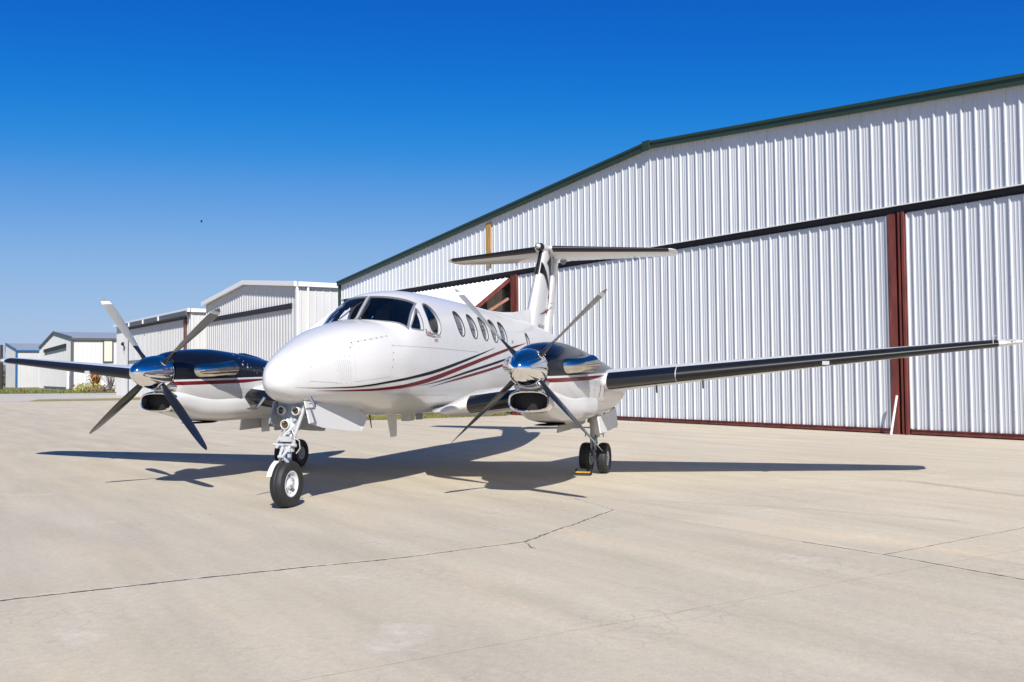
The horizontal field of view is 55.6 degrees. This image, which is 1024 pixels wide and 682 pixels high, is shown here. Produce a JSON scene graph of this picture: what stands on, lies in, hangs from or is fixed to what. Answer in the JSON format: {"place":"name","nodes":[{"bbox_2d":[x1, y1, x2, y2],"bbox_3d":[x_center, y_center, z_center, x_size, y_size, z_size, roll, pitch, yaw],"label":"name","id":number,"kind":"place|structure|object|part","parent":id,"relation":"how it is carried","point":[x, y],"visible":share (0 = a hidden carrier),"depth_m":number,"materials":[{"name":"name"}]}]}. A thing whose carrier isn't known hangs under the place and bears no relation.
{"place":"outdoors","nodes":[
{"label":"outdoors","id":0,"kind":"place"},
{"bbox_2d":[0,389,115,393],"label":"grass verge","id":1,"kind":"object","parent":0,"point":[50,391],"depth_m":114.77,"materials":[{"name":"green plant"}]},
{"bbox_2d":[0,345,2,389],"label":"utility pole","id":2,"kind":"object","parent":1,"relation":"on","point":[1,367],"visible":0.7,"depth_m":149.84,"materials":[{"name":"brown wood"}]},
{"bbox_2d":[72,382,103,391],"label":"shrub","id":3,"kind":"object","parent":1,"relation":"on","point":[82,387],"visible":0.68,"depth_m":118.86,"materials":[{"name":"plant"}]},
{"bbox_2d":[83,384,114,391],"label":"shrub","id":4,"kind":"object","parent":1,"relation":"on","point":[102,387],"visible":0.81,"depth_m":116.33,"materials":[{"name":"green plant"}]},
{"bbox_2d":[103,376,114,389],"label":"bush","id":5,"kind":"object","parent":1,"relation":"on","point":[111,382],"visible":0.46,"depth_m":115.76,"materials":[{"name":"grey plant"}]},
{"bbox_2d":[0,393,140,400],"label":"road","id":6,"kind":"structure","parent":0,"point":[17,397],"depth_m":87.41,"materials":[{"name":"grey concrete"}]},
{"bbox_2d":[0,382,140,401],"bbox_3d":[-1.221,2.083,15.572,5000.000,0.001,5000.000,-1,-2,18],"label":"ground","id":7,"kind":"structure","parent":0,"point":[4,387],"depth_m":154.29,"materials":[{"name":"green plant"}]},
{"bbox_2d":[3,365,5,385],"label":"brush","id":8,"kind":"object","parent":7,"relation":"on","point":[4,376],"visible":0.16,"depth_m":217.65,"materials":[{"name":"plant"}]},
{"bbox_2d":[5,343,40,387],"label":"hangar","id":9,"kind":"structure","parent":7,"relation":"on","point":[17,376],"depth_m":201.80,"materials":[{"name":"white metal"}]},
{"bbox_2d":[39,331,116,389],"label":"hangar","id":10,"kind":"structure","parent":7,"relation":"on","point":[94,347],"depth_m":142.91,"materials":[{"name":"grey metal"}]},
{"bbox_2d":[103,340,112,361],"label":"side window","id":11,"kind":"structure","parent":10,"relation":"in","point":[107,344],"depth_m":142.23,"materials":[{"name":"beige glass"}]},
{"bbox_2d":[113,308,205,395],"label":"hangar","id":12,"kind":"structure","parent":7,"relation":"on","point":[154,335],"depth_m":79.54,"materials":[{"name":"white metal"}]},
{"bbox_2d":[32,398,139,400],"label":"grass strip","id":13,"kind":"object","parent":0,"point":[82,399],"depth_m":72.46,"materials":[{"name":"green plant"}]},
{"bbox_2d":[86,374,103,385],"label":"yucca plant","id":14,"kind":"object","parent":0,"point":[96,379],"visible":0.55,"depth_m":120.16,"materials":[{"name":"orange plant"}]},
{"bbox_2d":[0,400,1023,681],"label":"apron","id":15,"kind":"object","parent":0,"point":[138,542],"visible":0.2,"depth_m":8.14,"materials":[{"name":"concrete"}]},
{"bbox_2d":[201,280,337,360],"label":"hangar","id":16,"kind":"structure","parent":15,"relation":"on","point":[265,320],"depth_m":58.70,"materials":[{"name":"white metal"}]},
{"bbox_2d":[368,414,509,419],"bbox_3d":[-2.913,2.852,37.586,5.510,0.001,7.600,0,-2,-9],"label":"grass patch","id":17,"kind":"object","parent":15,"relation":"on","point":[440,417],"visible":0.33,"depth_m":34.98,"materials":[{"name":"green plant"}]},
{"bbox_2d":[0,243,1023,507],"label":"airplane","id":18,"kind":"object","parent":15,"relation":"on","point":[392,355],"visible":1,"depth_m":13.17,"materials":[{"name":"white paint"}]},
{"bbox_3d":[-4.140,1.274,16.055,0.055,0.330,1.210,-1,-2,18],"label":"gear door","id":19,"kind":"part","parent":18,"relation":"part of","materials":[{"name":"grey metal"}]},
{"bbox_3d":[-3.498,1.250,16.115,0.055,0.370,1.710,-1,-2,18],"label":"gear door","id":20,"kind":"part","parent":18,"relation":"part of","materials":[{"name":"white metal"}]},
{"bbox_3d":[-2.593,0.940,12.081,0.083,0.425,1.490,-1,-2,18],"label":"gear door","id":21,"kind":"part","parent":18,"relation":"part of","materials":[{"name":"white metal"}]},
{"bbox_3d":[-2.148,0.931,11.941,0.083,0.425,1.490,-1,-2,18],"label":"gear door","id":22,"kind":"part","parent":18,"relation":"part of","materials":[{"name":"grey metal"}]},
{"bbox_3d":[-1.282,-0.305,13.205,0.146,0.327,0.376,-1,-2,5],"label":"cockpit window","id":23,"kind":"part","parent":18,"relation":"part of","materials":[{"name":"black glass"}]},
{"bbox_3d":[-1.150,-0.306,13.689,0.227,0.468,0.419,-1,-2,18],"label":"cockpit window","id":24,"kind":"part","parent":18,"relation":"part of","materials":[{"name":"black glass"}]},
{"bbox_3d":[-0.818,-0.260,14.627,0.174,0.394,0.316,-1,-2,18],"label":"cabin window","id":25,"kind":"part","parent":18,"relation":"part of","materials":[{"name":"grey glass"}]},
{"bbox_3d":[-0.643,-0.226,15.158,0.168,0.393,0.316,-1,-2,18],"label":"cabin window","id":26,"kind":"part","parent":18,"relation":"part of","materials":[{"name":"grey glass"}]},
{"bbox_3d":[-0.485,-0.195,15.643,0.164,0.393,0.316,-1,-2,18],"label":"cabin window","id":27,"kind":"part","parent":18,"relation":"part of","materials":[{"name":"grey glass"}]},
{"bbox_3d":[-0.334,-0.166,16.108,0.162,0.393,0.316,-1,-2,18],"label":"cabin window","id":28,"kind":"part","parent":18,"relation":"part of","materials":[{"name":"grey glass"}]},
{"bbox_3d":[-0.184,-0.136,16.574,0.161,0.393,0.316,-1,-2,18],"label":"cabin window","id":29,"kind":"part","parent":18,"relation":"part of","materials":[{"name":"grey glass"}]},
{"bbox_3d":[0.921,1.156,14.718,0.055,0.370,1.710,-1,-2,18],"label":"gear door","id":30,"kind":"part","parent":18,"relation":"part of","materials":[{"name":"white metal"}]},
{"bbox_3d":[1.413,1.156,14.300,0.055,0.330,1.210,-1,-2,18],"label":"gear door","id":31,"kind":"part","parent":18,"relation":"part of","materials":[{"name":"grey metal"}]},
{"bbox_2d":[575,468,591,475],"bbox_3d":[1.066,1.954,14.484,0.230,0.095,0.170,-1,-2,18],"label":"wheel chock","id":32,"kind":"object","parent":15,"relation":"on","point":[583,472],"visible":1,"depth_m":14.43,"materials":[{"name":"yellow rubber"}]},
{"bbox_2d":[310,73,1023,439],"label":"hangar","id":33,"kind":"structure","parent":15,"relation":"on","point":[888,221],"depth_m":25.58,"materials":[{"name":"white metal"}]},
{"bbox_2d":[310,278,509,328],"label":"open door","id":34,"kind":"structure","parent":33,"relation":"in","point":[480,292],"depth_m":38.09,"materials":[{"name":"white metal"}]},
{"bbox_2d":[486,222,490,266],"bbox_3d":[-0.917,-3.771,38.037,0.035,1.720,0.300,1,-2,-34],"label":"wooden plank","id":35,"kind":"object","parent":33,"relation":"attached to","point":[488,237],"visible":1,"depth_m":38.02,"materials":[{"name":"brown wood"}]},
{"bbox_2d":[518,216,891,432],"bbox_3d":[4.703,-0.156,29.937,0.111,5.280,15.740,1,-2,-34],"label":"hangar door","id":36,"kind":"structure","parent":33,"relation":"in","point":[821,289],"depth_m":27.05,"materials":[{"name":"white metal"}]},
{"bbox_2d":[905,194,1023,438],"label":"hangar door","id":37,"kind":"structure","parent":33,"relation":"in","point":[965,261],"depth_m":21.79,"materials":[{"name":"white metal"}]},
{"bbox_2d":[890,395,897,434],"bbox_3d":[9.052,1.755,23.008,0.211,0.934,0.055,-1,-2,6],"label":"plastic pipe","id":38,"kind":"object","parent":15,"relation":"on","point":[894,412],"visible":1,"depth_m":22.99,"materials":[{"name":"white plastic"}]},
{"bbox_2d":[0,0,1023,378],"label":"sky","id":39,"kind":"structure","parent":0,"point":[324,141],"materials":[{"name":"blue"}]}
]}

